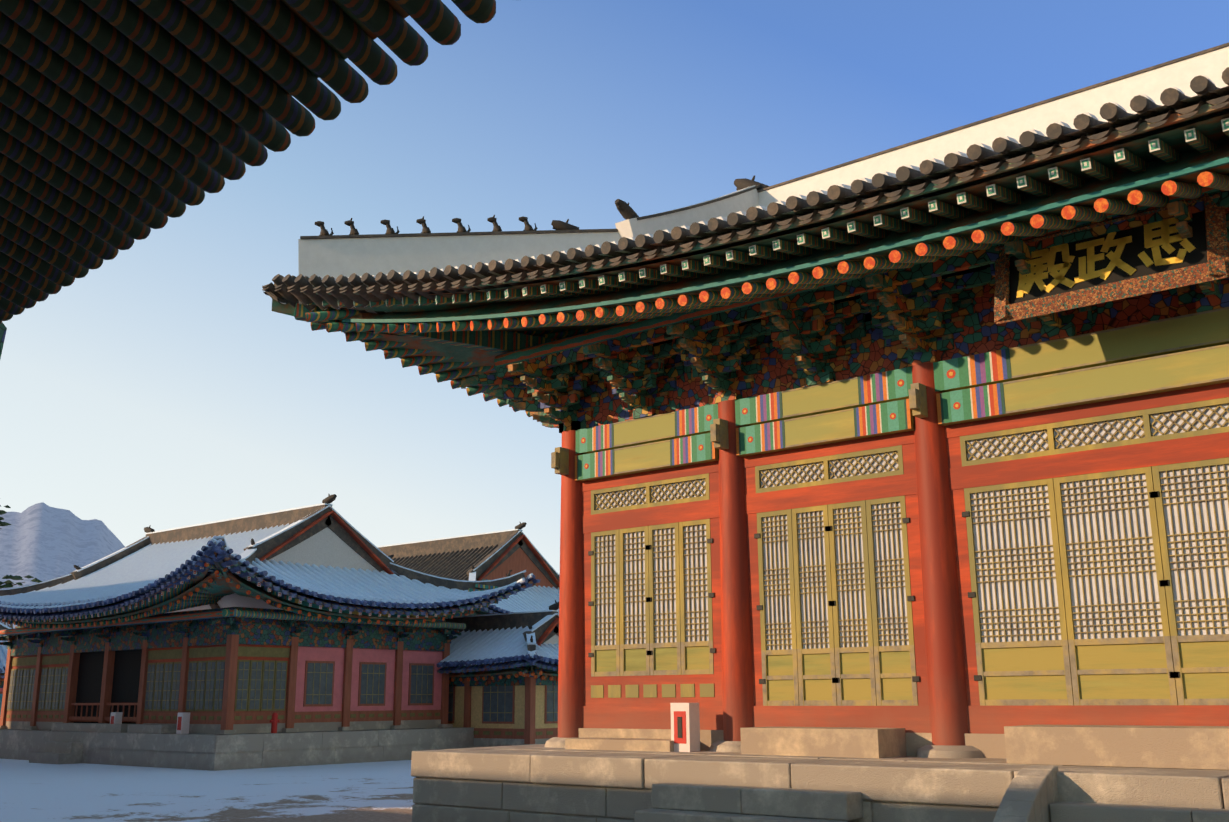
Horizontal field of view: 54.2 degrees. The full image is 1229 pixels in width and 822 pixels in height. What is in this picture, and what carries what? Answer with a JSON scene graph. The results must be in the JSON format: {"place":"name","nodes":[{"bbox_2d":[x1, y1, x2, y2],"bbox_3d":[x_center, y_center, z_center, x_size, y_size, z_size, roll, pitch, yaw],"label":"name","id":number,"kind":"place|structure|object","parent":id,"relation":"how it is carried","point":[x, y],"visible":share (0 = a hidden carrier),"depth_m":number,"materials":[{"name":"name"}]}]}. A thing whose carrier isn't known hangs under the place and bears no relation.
{"place":"outdoors","nodes":[
{"label":"outdoors","id":0,"kind":"place"},
{"bbox_2d":[0,502,124,628],"bbox_3d":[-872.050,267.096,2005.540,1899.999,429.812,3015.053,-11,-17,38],"label":"mountain ridge","id":1,"kind":"structure","parent":0,"point":[42,541],"depth_m":2400.35,"materials":[{"name":"white snow"}]},
{"bbox_2d":[0,759,415,821],"bbox_3d":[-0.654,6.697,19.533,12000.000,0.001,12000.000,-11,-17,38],"label":"ground","id":2,"kind":"structure","parent":0,"point":[381,791],"depth_m":26.12,"materials":[{"name":"white snow"}]},
{"bbox_2d":[0,622,13,713],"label":"corridor","id":3,"kind":"object","parent":2,"relation":"on","point":[3,653],"visible":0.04,"depth_m":56.90,"materials":[{"name":"wood"}]},
{"bbox_2d":[0,621,17,628],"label":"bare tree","id":4,"kind":"object","parent":2,"relation":"on","point":[10,626],"depth_m":80.23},
{"bbox_2d":[0,505,41,588],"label":"pine tree","id":5,"kind":"object","parent":2,"relation":"on","point":[8,584],"visible":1,"depth_m":82.26,"materials":[{"name":"green plant"}]},
{"bbox_2d":[29,712,279,763],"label":"stone steps","id":6,"kind":"structure","parent":2,"relation":"on","point":[53,752],"depth_m":39.16,"materials":[{"name":"grey stone"}]},
{"bbox_2d":[0,0,495,358],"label":"roof eaves","id":7,"kind":"object","parent":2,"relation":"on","point":[124,124],"visible":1,"depth_m":6.76,"materials":[{"name":"tile"}]},
{"bbox_2d":[0,494,540,770],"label":"hall","id":8,"kind":"structure","parent":2,"relation":"on","point":[321,631],"depth_m":40.13,"materials":[{"name":"wood"}]},
{"bbox_2d":[0,163,800,573],"bbox_3d":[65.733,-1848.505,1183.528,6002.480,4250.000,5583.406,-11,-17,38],"label":"horizon haze","id":9,"kind":"object","parent":2,"relation":"on","point":[176,373],"visible":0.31,"depth_m":3369.58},
{"bbox_2d":[436,600,558,747],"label":"building","id":10,"kind":"structure","parent":2,"relation":"on","point":[501,669],"depth_m":42.22,"materials":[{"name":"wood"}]},
{"bbox_2d":[411,744,1228,821],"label":"stone platform","id":11,"kind":"structure","parent":2,"relation":"on","point":[531,783],"depth_m":14.42,"materials":[{"name":"grey stone"}]},
{"bbox_2d":[670,703,699,751],"bbox_3d":[1.043,4.674,17.746,0.340,0.700,0.272,-11,-17,38],"label":"extinguisher box","id":12,"kind":"object","parent":11,"relation":"on","point":[685,727],"visible":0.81,"depth_m":17.64,"materials":[{"name":"metal"}]},
{"bbox_2d":[544,264,1228,769],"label":"building facade","id":13,"kind":"structure","parent":11,"relation":"on","point":[1038,572],"depth_m":16.13,"materials":[{"name":"red wood"}]},
{"bbox_2d":[262,42,1228,432],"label":"hall roof","id":14,"kind":"structure","parent":13,"relation":"on","point":[530,320],"depth_m":17.51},
{"bbox_2d":[993,192,1228,323],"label":"name plaque","id":15,"kind":"object","parent":14,"relation":"attached to","point":[1162,255],"visible":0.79,"depth_m":14.38,"materials":[{"name":"brown wood"}]},
{"bbox_2d":[575,348,1011,479],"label":"painted beam ends","id":16,"kind":"object","parent":13,"relation":"attached to","point":[974,402],"visible":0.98,"depth_m":17.28,"materials":[{"name":"multicoloured paint"}]},
{"bbox_2d":[377,522,559,616],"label":"roof","id":17,"kind":"structure","parent":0,"point":[488,556],"depth_m":56.40,"materials":[{"name":"tile"}]},
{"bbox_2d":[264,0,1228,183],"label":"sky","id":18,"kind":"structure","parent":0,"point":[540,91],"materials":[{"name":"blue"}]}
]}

